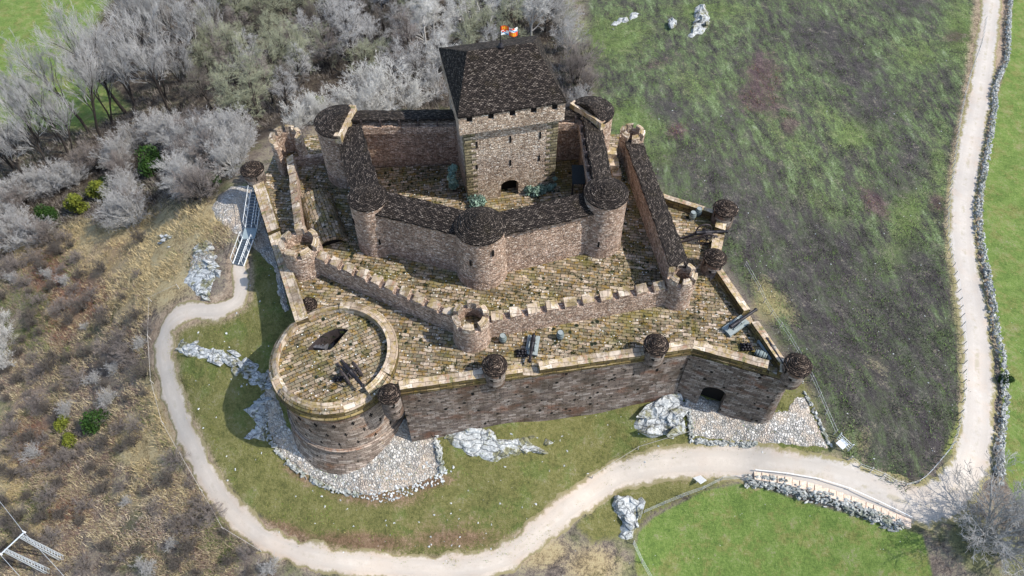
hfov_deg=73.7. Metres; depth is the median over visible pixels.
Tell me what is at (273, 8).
bare tree
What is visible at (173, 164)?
bare shrub
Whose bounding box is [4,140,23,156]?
bare tree
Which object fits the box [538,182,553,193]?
courtyard bush
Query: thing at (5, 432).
scrub shrub
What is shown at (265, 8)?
bare tree
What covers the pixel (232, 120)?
bare shrub
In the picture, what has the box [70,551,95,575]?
scrub shrub
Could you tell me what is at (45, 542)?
scrub shrub
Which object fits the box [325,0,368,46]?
bare tree
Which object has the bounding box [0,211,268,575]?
scrub undergrowth
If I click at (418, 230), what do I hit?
curtain wall
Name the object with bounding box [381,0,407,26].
bare tree
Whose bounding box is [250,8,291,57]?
bare tree
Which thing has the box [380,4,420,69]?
bare tree
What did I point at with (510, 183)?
door
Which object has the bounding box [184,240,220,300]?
rock outcrop
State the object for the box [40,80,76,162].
bare tree
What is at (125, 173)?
bare shrub
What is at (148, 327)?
scrub shrub
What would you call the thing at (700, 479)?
information panel
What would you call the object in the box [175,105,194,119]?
bare shrub
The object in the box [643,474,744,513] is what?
wire fence
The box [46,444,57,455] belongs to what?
scrub shrub
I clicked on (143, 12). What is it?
bare tree
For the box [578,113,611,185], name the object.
curtain wall
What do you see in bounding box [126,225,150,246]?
scrub shrub
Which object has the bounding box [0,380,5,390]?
scrub shrub
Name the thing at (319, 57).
bare tree
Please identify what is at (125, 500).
scrub shrub
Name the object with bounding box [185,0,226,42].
bare tree
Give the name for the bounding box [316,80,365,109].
bare tree
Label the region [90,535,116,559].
scrub shrub
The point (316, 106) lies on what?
bare tree
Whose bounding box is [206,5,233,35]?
bare tree
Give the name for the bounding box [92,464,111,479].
scrub shrub
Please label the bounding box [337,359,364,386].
field cannon
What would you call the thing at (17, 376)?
scrub shrub
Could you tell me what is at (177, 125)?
bare shrub
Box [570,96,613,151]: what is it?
half round tower
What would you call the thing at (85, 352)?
scrub shrub
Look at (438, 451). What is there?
dry stone wall
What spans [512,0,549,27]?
bare tree
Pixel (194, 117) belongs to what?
bare shrub
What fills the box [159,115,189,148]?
bare shrub
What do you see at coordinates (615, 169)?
stone steps
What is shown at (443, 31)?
bare tree
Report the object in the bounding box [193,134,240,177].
bare shrub
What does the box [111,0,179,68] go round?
bare tree
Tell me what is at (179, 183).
bare shrub
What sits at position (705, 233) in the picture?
field cannon
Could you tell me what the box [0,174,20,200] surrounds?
bare shrub
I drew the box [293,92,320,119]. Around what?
bare tree
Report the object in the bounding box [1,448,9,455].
scrub shrub
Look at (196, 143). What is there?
bare shrub
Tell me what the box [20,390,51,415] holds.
scrub shrub
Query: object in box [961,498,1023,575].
bare tree
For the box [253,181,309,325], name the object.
rampart
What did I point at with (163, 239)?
rock outcrop
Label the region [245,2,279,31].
bare tree
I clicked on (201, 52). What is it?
bare tree
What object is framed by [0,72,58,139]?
bare tree
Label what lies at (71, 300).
scrub shrub
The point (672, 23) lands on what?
rock outcrop
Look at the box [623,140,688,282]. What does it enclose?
roofed corridor
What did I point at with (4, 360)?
bare shrub
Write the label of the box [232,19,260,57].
bare tree
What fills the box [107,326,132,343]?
scrub shrub
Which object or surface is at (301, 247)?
crenellated tower
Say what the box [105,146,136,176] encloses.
bare shrub
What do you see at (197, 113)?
bare shrub
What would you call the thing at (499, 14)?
bare tree
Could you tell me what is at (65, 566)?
scrub shrub
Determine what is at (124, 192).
bare shrub
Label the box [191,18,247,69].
bare tree
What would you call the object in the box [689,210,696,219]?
barrel
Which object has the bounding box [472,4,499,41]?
bare tree
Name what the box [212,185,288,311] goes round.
ruined platform
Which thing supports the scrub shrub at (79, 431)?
on the ground at (724, 528)
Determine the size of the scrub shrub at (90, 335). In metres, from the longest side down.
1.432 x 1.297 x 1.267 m
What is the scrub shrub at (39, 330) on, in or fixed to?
on the ground at (724, 528)
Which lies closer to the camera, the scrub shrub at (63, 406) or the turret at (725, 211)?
the turret at (725, 211)
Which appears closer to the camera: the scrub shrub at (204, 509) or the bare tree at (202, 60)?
the scrub shrub at (204, 509)
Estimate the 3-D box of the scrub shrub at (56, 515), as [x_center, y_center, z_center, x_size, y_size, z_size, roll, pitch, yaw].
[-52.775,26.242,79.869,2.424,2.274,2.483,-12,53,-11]
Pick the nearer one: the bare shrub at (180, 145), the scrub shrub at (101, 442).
the scrub shrub at (101, 442)
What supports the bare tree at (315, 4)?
on the ground at (724, 528)
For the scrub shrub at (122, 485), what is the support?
on the ground at (724, 528)
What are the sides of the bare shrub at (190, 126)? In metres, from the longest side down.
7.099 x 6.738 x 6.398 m
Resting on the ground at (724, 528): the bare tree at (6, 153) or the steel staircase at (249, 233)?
the bare tree at (6, 153)
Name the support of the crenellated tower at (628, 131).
on the pavement at (426, 349)
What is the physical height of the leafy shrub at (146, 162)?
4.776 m
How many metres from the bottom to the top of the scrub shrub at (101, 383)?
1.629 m
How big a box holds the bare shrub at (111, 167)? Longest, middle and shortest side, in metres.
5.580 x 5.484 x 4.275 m
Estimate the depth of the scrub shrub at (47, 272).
101.15 m
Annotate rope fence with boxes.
[147,284,261,551]
[592,431,690,477]
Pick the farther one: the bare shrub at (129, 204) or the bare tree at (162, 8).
the bare tree at (162, 8)
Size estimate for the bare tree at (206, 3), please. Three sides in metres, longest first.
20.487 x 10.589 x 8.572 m
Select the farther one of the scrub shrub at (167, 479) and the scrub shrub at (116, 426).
the scrub shrub at (116, 426)
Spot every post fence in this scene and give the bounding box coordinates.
[744,261,837,434]
[848,409,964,486]
[946,16,987,402]
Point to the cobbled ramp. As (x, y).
(799, 418)
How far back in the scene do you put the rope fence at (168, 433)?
78.44 m
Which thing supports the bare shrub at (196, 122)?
on the ground at (724, 528)
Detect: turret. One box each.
[240,161,266,187]
[303,297,317,311]
[377,383,403,420]
[481,354,507,389]
[643,333,668,368]
[700,248,726,277]
[710,199,738,229]
[779,352,812,389]
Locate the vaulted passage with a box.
[301,189,348,246]
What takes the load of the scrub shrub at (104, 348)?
on the ground at (724, 528)
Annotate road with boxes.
[687,0,1001,530]
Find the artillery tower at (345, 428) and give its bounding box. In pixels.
[269,301,405,474]
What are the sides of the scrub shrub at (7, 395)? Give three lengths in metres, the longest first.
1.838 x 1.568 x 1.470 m
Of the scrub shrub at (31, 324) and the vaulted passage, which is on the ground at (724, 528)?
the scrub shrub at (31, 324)
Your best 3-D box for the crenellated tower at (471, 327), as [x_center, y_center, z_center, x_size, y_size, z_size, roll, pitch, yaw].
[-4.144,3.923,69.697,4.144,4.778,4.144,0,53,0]
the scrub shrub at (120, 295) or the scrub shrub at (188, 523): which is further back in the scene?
the scrub shrub at (120, 295)
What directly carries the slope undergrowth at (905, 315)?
on the ground at (724, 528)
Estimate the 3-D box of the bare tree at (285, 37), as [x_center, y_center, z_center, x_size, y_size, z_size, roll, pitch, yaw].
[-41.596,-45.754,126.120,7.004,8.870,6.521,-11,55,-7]
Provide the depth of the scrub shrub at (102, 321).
88.67 m
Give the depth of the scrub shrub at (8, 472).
83.89 m
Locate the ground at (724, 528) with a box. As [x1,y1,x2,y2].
[0,0,1023,575]
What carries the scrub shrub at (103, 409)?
on the ground at (724, 528)
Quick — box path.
[153,259,687,575]
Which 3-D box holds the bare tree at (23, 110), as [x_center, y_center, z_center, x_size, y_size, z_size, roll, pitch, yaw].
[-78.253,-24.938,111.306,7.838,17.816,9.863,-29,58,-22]
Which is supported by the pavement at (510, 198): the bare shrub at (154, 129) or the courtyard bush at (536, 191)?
the courtyard bush at (536, 191)
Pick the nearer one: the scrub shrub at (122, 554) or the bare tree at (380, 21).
the scrub shrub at (122, 554)
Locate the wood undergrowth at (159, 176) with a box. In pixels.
[0,0,584,249]
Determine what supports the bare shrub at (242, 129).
on the ground at (724, 528)
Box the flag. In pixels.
[498,25,516,49]
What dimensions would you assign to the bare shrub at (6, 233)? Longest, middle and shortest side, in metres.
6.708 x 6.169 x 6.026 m
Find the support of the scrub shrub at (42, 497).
on the ground at (724, 528)
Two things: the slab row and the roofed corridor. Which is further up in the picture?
the roofed corridor
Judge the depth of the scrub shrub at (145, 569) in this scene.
73.53 m
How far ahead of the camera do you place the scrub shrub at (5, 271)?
104.12 m
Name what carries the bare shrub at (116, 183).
on the ground at (724, 528)
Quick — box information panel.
[693,475,705,483]
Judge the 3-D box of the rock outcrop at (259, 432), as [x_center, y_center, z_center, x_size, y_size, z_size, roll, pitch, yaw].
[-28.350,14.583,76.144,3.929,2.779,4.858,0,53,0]
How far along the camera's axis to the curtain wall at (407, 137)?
81.16 m
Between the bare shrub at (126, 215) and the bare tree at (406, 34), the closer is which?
the bare shrub at (126, 215)
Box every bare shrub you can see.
[0,165,45,201]
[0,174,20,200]
[0,185,27,214]
[0,186,24,215]
[0,194,15,221]
[0,203,33,227]
[0,206,28,237]
[0,213,26,251]
[0,215,18,247]
[0,308,13,328]
[0,322,18,349]
[0,348,15,369]
[2,175,35,205]
[7,213,39,240]
[8,214,56,247]
[13,163,51,198]
[21,216,62,248]
[29,165,70,196]
[37,157,85,188]
[54,160,91,185]
[61,150,92,178]
[71,136,105,171]
[83,203,117,229]
[89,131,130,169]
[92,193,127,227]
[94,185,136,232]
[95,186,150,227]
[96,146,125,164]
[99,169,137,199]
[100,131,129,151]
[100,177,152,207]
[101,153,134,181]
[102,133,132,158]
[102,162,141,189]
[105,119,141,151]
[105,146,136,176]
[111,182,146,213]
[122,107,159,144]
[137,106,178,134]
[137,113,167,150]
[142,109,181,144]
[149,150,211,197]
[153,152,208,200]
[154,117,193,156]
[155,149,202,175]
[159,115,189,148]
[161,132,199,166]
[163,167,207,196]
[167,116,188,137]
[168,138,185,160]
[168,164,214,202]
[172,141,210,171]
[172,156,224,201]
[174,105,216,141]
[174,118,201,142]
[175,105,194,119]
[179,107,214,134]
[179,140,199,164]
[180,105,228,157]
[180,129,213,162]
[182,105,205,117]
[185,128,238,165]
[193,112,233,150]
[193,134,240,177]
[199,117,244,161]
[201,111,240,128]
[204,101,253,140]
[208,109,254,136]
[209,127,235,155]
[218,139,250,166]
[223,118,257,149]
[224,126,255,159]
[278,97,313,128]
[299,125,312,137]
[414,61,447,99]
[544,0,583,32]
[549,16,588,50]
[553,43,594,85]
[563,34,605,71]
[566,83,592,100]
[576,64,603,93]
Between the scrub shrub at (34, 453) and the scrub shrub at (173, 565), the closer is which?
the scrub shrub at (173, 565)
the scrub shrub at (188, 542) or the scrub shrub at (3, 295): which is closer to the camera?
the scrub shrub at (188, 542)
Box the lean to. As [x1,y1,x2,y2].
[571,165,584,194]
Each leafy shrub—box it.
[34,203,59,220]
[53,413,71,432]
[62,192,89,213]
[62,432,77,448]
[78,407,111,435]
[85,179,110,199]
[99,175,112,190]
[134,144,167,177]
[206,172,220,186]
[997,374,1014,384]
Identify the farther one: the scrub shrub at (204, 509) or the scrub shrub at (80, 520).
the scrub shrub at (80, 520)
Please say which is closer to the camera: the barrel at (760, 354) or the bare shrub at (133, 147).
the barrel at (760, 354)
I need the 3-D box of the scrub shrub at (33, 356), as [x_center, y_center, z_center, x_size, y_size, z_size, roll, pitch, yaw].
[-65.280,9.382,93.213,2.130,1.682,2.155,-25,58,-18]
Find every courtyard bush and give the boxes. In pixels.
[447,164,459,190]
[466,194,486,206]
[524,185,542,196]
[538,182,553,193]
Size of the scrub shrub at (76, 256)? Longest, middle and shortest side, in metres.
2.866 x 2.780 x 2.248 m
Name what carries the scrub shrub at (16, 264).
on the ground at (724, 528)
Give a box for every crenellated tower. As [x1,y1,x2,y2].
[268,124,307,176]
[278,226,323,280]
[452,299,490,352]
[616,123,644,164]
[664,263,697,310]
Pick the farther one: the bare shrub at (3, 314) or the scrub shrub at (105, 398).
the bare shrub at (3, 314)
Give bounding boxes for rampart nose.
[759,377,785,423]
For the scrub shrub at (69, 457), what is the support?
on the ground at (724, 528)
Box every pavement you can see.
[265,137,772,386]
[298,134,662,315]
[375,160,582,211]
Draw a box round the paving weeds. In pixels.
[294,167,753,394]
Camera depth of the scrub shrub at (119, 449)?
81.49 m
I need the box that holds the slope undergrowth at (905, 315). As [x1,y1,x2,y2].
[577,0,984,491]
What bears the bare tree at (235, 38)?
on the ground at (724, 528)
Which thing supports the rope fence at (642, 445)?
on the ground at (724, 528)
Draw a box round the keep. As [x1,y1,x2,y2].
[439,35,566,201]
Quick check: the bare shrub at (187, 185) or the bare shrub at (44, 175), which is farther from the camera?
the bare shrub at (44, 175)
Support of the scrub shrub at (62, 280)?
on the ground at (724, 528)
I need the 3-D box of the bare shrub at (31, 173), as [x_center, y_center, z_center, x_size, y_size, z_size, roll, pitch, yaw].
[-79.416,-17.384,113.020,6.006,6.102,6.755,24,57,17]
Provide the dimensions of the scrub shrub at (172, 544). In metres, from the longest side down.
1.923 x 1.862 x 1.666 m
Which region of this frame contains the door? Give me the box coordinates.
[501,180,515,189]
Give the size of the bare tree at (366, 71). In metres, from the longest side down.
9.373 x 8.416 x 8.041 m
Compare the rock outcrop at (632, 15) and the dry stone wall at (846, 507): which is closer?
the dry stone wall at (846, 507)
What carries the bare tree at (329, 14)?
on the ground at (724, 528)
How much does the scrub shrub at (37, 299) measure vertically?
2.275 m
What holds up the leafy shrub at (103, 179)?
on the ground at (724, 528)
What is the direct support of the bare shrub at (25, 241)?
on the ground at (724, 528)
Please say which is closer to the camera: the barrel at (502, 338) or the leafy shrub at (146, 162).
the barrel at (502, 338)
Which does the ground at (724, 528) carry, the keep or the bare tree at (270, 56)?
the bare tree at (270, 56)
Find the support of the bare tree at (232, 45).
on the ground at (724, 528)
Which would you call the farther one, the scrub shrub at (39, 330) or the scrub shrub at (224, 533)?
the scrub shrub at (39, 330)
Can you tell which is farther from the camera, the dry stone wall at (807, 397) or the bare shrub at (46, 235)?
the bare shrub at (46, 235)
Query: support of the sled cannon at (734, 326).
on the pavement at (426, 349)
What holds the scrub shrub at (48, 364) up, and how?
on the ground at (724, 528)
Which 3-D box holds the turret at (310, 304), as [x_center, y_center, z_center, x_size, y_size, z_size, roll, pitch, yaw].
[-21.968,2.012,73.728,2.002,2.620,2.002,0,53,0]
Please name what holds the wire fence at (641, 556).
on the ground at (724, 528)
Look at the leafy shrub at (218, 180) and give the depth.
91.48 m
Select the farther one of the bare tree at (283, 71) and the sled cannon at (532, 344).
the bare tree at (283, 71)
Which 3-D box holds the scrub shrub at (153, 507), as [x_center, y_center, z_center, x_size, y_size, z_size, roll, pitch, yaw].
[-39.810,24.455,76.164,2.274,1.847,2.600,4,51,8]
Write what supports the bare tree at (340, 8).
on the ground at (724, 528)
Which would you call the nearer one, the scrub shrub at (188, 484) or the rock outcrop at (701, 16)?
the scrub shrub at (188, 484)
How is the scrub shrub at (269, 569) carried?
on the ground at (724, 528)
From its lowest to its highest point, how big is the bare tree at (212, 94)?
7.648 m
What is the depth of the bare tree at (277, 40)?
118.00 m
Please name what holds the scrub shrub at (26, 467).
on the ground at (724, 528)
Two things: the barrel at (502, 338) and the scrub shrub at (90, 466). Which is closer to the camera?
the barrel at (502, 338)
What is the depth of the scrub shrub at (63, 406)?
85.86 m
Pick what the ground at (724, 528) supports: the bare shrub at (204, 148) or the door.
the bare shrub at (204, 148)
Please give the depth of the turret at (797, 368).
66.56 m
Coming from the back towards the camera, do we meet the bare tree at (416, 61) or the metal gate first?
the bare tree at (416, 61)
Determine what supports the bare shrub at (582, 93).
on the ground at (724, 528)
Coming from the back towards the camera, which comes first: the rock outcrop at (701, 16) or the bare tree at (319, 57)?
the rock outcrop at (701, 16)
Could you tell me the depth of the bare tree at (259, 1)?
138.46 m
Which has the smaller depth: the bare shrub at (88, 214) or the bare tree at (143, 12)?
the bare shrub at (88, 214)
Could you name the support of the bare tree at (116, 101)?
on the ground at (724, 528)
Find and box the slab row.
[754,471,910,528]
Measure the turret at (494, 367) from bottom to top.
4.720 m
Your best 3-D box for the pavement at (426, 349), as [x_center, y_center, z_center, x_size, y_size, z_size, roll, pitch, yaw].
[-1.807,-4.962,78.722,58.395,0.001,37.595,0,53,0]
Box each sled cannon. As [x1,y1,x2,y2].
[526,333,539,362]
[721,308,757,337]
[757,337,782,363]
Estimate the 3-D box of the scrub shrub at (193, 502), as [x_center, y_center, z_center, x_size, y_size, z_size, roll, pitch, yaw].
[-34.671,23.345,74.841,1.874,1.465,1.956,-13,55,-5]
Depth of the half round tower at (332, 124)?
78.29 m
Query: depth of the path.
74.02 m
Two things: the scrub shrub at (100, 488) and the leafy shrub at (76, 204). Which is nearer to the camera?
the scrub shrub at (100, 488)
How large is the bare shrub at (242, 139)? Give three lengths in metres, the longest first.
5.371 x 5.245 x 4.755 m
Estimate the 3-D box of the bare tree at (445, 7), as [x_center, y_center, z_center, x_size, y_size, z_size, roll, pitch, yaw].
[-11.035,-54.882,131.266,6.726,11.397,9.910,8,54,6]
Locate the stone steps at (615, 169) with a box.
[608,146,621,180]
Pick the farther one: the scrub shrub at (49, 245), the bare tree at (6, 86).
the bare tree at (6, 86)
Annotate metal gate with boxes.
[836,433,853,450]
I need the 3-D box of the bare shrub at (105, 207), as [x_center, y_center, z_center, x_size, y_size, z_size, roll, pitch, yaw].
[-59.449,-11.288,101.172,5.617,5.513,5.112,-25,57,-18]
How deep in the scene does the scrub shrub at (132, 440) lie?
80.69 m
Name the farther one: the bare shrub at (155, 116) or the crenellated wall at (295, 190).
the bare shrub at (155, 116)
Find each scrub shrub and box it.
[0,252,19,269]
[0,255,28,272]
[0,265,16,283]
[0,288,7,299]
[0,360,12,373]
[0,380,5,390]
[0,391,11,402]
[0,418,20,442]
[0,458,23,481]
[0,461,8,475]
[0,488,14,507]
[0,503,27,528]
[0,515,9,526]
[0,537,10,555]
[0,551,21,573]
[1,270,17,284]
[1,437,27,461]
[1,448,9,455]
[2,518,30,546]
[3,411,17,419]
[6,340,25,359]
[7,364,24,383]
[10,426,38,448]
[11,271,31,288]
[12,333,27,345]
[13,529,40,550]
[14,441,43,463]
[14,489,34,502]
[15,458,37,482]
[17,554,30,569]
[18,244,46,267]
[19,311,38,329]
[20,306,40,321]
[20,361,45,384]
[20,388,32,398]
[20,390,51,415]
[23,286,34,295]
[25,291,46,308]
[25,351,41,362]
[26,502,49,525]
[29,253,48,274]
[30,482,61,511]
[32,325,44,335]
[33,397,55,416]
[33,430,51,446]
[33,524,65,551]
[35,349,62,372]
[35,551,55,574]
[36,450,71,474]
[38,267,51,279]
[41,276,56,289]
[42,347,58,358]
[43,295,69,317]
[44,236,62,250]
[45,242,64,256]
[46,410,59,422]
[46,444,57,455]
[48,383,60,391]
[50,474,65,486]
[50,502,70,521]
[51,562,70,575]
[53,228,72,244]
[53,263,64,273]
[53,273,68,287]
[54,399,74,418]
[58,310,75,325]
[58,348,70,362]
[58,444,85,466]
[59,294,79,310]
[59,364,74,376]
[62,368,90,390]
[64,237,76,247]
[64,281,81,294]
[66,249,86,264]
[69,292,88,312]
[69,495,94,514]
[70,343,91,359]
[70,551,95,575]
[71,265,87,279]
[71,510,85,528]
[74,438,94,453]
[75,424,87,437]
[79,320,87,328]
[80,458,98,475]
[81,285,99,301]
[81,368,100,385]
[83,404,96,412]
[84,330,94,338]
[88,308,109,328]
[88,476,112,495]
[89,257,106,273]
[89,358,107,369]
[89,405,111,425]
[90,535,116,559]
[92,304,109,316]
[92,339,115,360]
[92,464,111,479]
[93,385,119,409]
[93,432,115,452]
[96,378,108,390]
[99,361,117,375]
[101,559,120,575]
[106,418,127,436]
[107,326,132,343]
[107,341,134,365]
[110,441,125,453]
[112,477,130,492]
[113,546,133,566]
[115,291,125,302]
[115,429,145,451]
[117,495,132,508]
[119,392,131,400]
[120,351,145,369]
[121,358,150,381]
[122,303,143,323]
[122,412,146,434]
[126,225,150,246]
[126,539,147,559]
[128,555,157,575]
[129,335,148,351]
[130,268,143,277]
[137,482,153,497]
[138,388,148,396]
[142,317,154,334]
[145,495,164,518]
[153,465,178,489]
[157,444,190,472]
[162,550,183,574]
[165,536,179,551]
[166,511,185,534]
[174,534,205,564]
[176,507,205,537]
[182,476,196,488]
[186,493,204,508]
[187,564,203,575]
[192,498,227,529]
[217,526,228,541]
[217,551,238,569]
[235,541,259,561]
[242,564,252,575]
[257,553,280,575]
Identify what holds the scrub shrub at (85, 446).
on the ground at (724, 528)
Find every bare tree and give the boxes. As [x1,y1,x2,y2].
[0,55,40,142]
[0,61,68,153]
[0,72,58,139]
[0,80,52,170]
[0,105,15,169]
[0,108,30,182]
[1,27,90,133]
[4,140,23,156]
[28,0,126,113]
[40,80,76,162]
[43,22,121,124]
[55,26,111,139]
[63,9,134,100]
[90,19,138,124]
[92,0,158,79]
[94,1,168,100]
[109,23,171,114]
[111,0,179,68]
[119,0,159,50]
[129,0,194,63]
[144,29,195,98]
[145,0,206,73]
[163,0,193,41]
[178,61,216,112]
[182,39,216,91]
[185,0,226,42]
[185,36,216,70]
[187,2,216,49]
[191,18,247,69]
[199,0,221,37]
[202,21,246,74]
[202,37,235,90]
[205,59,278,127]
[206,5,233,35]
[207,0,228,17]
[208,21,258,67]
[208,75,246,111]
[212,21,249,78]
[212,46,272,120]
[215,6,252,49]
[222,0,258,26]
[223,0,250,17]
[225,29,266,74]
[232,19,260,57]
[236,51,290,105]
[244,36,301,85]
[245,0,278,23]
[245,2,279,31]
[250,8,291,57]
[252,0,279,22]
[257,14,315,73]
[259,0,300,31]
[266,19,314,83]
[266,58,307,101]
[267,22,307,58]
[267,65,305,111]
[274,0,312,15]
[275,13,304,40]
[279,42,320,90]
[285,8,323,57]
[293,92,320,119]
[294,0,328,16]
[301,23,344,73]
[302,1,330,34]
[302,85,334,125]
[307,20,342,66]
[312,2,371,72]
[314,0,361,41]
[316,0,358,26]
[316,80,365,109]
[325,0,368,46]
[330,0,377,36]
[337,56,388,93]
[343,37,377,75]
[343,74,405,110]
[348,0,379,23]
[350,11,392,57]
[350,50,411,109]
[366,0,389,24]
[366,36,391,69]
[372,8,395,39]
[376,34,422,87]
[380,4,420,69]
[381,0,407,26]
[382,2,421,37]
[384,0,439,25]
[390,26,415,53]
[394,0,436,52]
[394,72,438,109]
[398,38,436,87]
[402,0,433,29]
[412,0,446,38]
[419,14,458,47]
[421,26,449,66]
[423,30,457,81]
[436,0,468,44]
[439,0,465,28]
[442,0,483,40]
[455,0,481,21]
[456,22,479,44]
[470,0,506,36]
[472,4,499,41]
[478,22,499,42]
[491,0,532,39]
[497,1,527,9]
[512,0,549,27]
[516,0,556,35]
[534,0,575,31]
[947,442,1023,565]
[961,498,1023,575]
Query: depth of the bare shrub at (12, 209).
108.58 m
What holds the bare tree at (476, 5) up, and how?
on the ground at (724, 528)
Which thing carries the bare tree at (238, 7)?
on the ground at (724, 528)
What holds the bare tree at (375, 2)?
on the ground at (724, 528)
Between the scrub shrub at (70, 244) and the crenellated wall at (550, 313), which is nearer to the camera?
the crenellated wall at (550, 313)
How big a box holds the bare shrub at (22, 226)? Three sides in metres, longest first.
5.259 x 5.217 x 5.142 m
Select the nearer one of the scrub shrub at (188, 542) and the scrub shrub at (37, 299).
the scrub shrub at (188, 542)
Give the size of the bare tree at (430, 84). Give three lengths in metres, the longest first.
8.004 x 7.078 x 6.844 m
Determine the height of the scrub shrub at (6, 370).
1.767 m
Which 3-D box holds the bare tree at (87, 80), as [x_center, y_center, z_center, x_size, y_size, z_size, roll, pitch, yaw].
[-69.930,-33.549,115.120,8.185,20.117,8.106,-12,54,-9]
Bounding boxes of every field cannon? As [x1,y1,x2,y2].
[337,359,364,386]
[680,224,728,244]
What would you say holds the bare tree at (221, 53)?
on the ground at (724, 528)
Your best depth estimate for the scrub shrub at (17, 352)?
94.76 m
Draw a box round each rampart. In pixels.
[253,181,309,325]
[399,340,692,441]
[664,194,712,219]
[676,340,782,423]
[713,269,783,376]
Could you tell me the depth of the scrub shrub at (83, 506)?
79.50 m
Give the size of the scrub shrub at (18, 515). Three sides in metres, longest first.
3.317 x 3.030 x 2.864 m
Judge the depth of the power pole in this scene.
73.44 m
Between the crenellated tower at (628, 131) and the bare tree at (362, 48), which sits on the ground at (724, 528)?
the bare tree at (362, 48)
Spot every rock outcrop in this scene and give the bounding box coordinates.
[157,234,171,247]
[176,338,271,389]
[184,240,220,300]
[243,397,275,440]
[444,428,552,461]
[611,12,638,28]
[612,495,645,539]
[634,393,688,438]
[668,17,676,28]
[688,4,709,37]
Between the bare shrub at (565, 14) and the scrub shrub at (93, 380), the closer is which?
the scrub shrub at (93, 380)
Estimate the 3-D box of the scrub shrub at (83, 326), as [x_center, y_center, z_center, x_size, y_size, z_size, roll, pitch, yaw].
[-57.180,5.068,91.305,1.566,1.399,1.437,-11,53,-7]
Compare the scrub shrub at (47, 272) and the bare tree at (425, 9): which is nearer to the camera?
the scrub shrub at (47, 272)
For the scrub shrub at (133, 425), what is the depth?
80.96 m
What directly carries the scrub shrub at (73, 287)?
on the ground at (724, 528)
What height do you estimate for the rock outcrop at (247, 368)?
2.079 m
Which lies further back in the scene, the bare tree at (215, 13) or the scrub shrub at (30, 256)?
the bare tree at (215, 13)
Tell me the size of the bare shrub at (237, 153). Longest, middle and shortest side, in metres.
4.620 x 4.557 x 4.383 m
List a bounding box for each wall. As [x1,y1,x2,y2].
[260,372,362,497]
[286,154,304,226]
[294,153,324,166]
[315,250,454,332]
[337,123,380,190]
[351,109,458,166]
[375,191,464,271]
[433,435,445,472]
[489,280,667,337]
[499,193,593,271]
[556,106,582,159]
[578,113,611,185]
[685,399,694,437]
[689,437,757,447]
[709,220,725,249]
[744,474,903,531]
[803,391,831,446]
[974,0,1012,485]
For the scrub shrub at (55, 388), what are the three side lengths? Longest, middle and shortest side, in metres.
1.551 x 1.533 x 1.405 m
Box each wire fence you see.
[633,540,650,574]
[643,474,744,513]
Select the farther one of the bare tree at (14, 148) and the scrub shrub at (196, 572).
the bare tree at (14, 148)
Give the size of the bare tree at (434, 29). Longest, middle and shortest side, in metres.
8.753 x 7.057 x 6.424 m
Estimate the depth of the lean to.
79.63 m
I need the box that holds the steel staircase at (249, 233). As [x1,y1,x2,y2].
[230,185,259,265]
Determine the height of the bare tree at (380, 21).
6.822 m
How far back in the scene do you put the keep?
72.31 m
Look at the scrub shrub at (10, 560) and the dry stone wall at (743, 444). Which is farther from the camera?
the scrub shrub at (10, 560)
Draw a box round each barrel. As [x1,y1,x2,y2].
[499,333,506,343]
[556,330,563,340]
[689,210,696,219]
[695,206,701,216]
[754,349,766,358]
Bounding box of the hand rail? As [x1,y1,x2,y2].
[754,469,911,518]
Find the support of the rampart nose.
on the ground at (724, 528)
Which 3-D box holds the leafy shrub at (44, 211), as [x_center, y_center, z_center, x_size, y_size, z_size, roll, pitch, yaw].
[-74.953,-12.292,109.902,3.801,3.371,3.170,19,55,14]
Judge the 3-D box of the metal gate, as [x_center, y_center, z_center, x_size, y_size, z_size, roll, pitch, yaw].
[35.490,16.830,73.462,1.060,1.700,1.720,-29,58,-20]
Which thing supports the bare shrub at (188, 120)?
on the ground at (724, 528)
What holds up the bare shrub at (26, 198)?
on the ground at (724, 528)
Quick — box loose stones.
[195,268,803,560]
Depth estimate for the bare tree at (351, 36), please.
120.25 m
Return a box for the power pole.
[0,502,63,575]
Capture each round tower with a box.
[313,104,356,188]
[347,183,388,256]
[454,206,507,289]
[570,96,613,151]
[584,176,628,257]
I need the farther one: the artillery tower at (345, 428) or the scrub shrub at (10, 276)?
the scrub shrub at (10, 276)
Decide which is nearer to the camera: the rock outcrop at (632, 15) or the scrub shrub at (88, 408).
the scrub shrub at (88, 408)
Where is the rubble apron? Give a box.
[265,369,440,494]
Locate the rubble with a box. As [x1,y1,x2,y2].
[342,461,454,501]
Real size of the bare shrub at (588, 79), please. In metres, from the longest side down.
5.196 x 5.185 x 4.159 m
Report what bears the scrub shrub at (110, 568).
on the ground at (724, 528)
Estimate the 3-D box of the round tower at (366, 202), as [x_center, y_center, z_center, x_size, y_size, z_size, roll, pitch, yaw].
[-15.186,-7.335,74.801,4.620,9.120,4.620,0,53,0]
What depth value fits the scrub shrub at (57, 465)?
82.98 m
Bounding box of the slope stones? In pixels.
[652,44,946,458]
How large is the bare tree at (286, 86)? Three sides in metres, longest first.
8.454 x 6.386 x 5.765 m
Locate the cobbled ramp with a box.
[687,396,828,448]
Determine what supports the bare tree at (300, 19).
on the ground at (724, 528)
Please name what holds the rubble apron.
on the ground at (724, 528)
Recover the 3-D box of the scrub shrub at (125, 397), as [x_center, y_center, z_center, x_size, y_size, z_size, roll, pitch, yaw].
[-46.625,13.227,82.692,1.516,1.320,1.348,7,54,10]
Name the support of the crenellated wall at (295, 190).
on the pavement at (426, 349)

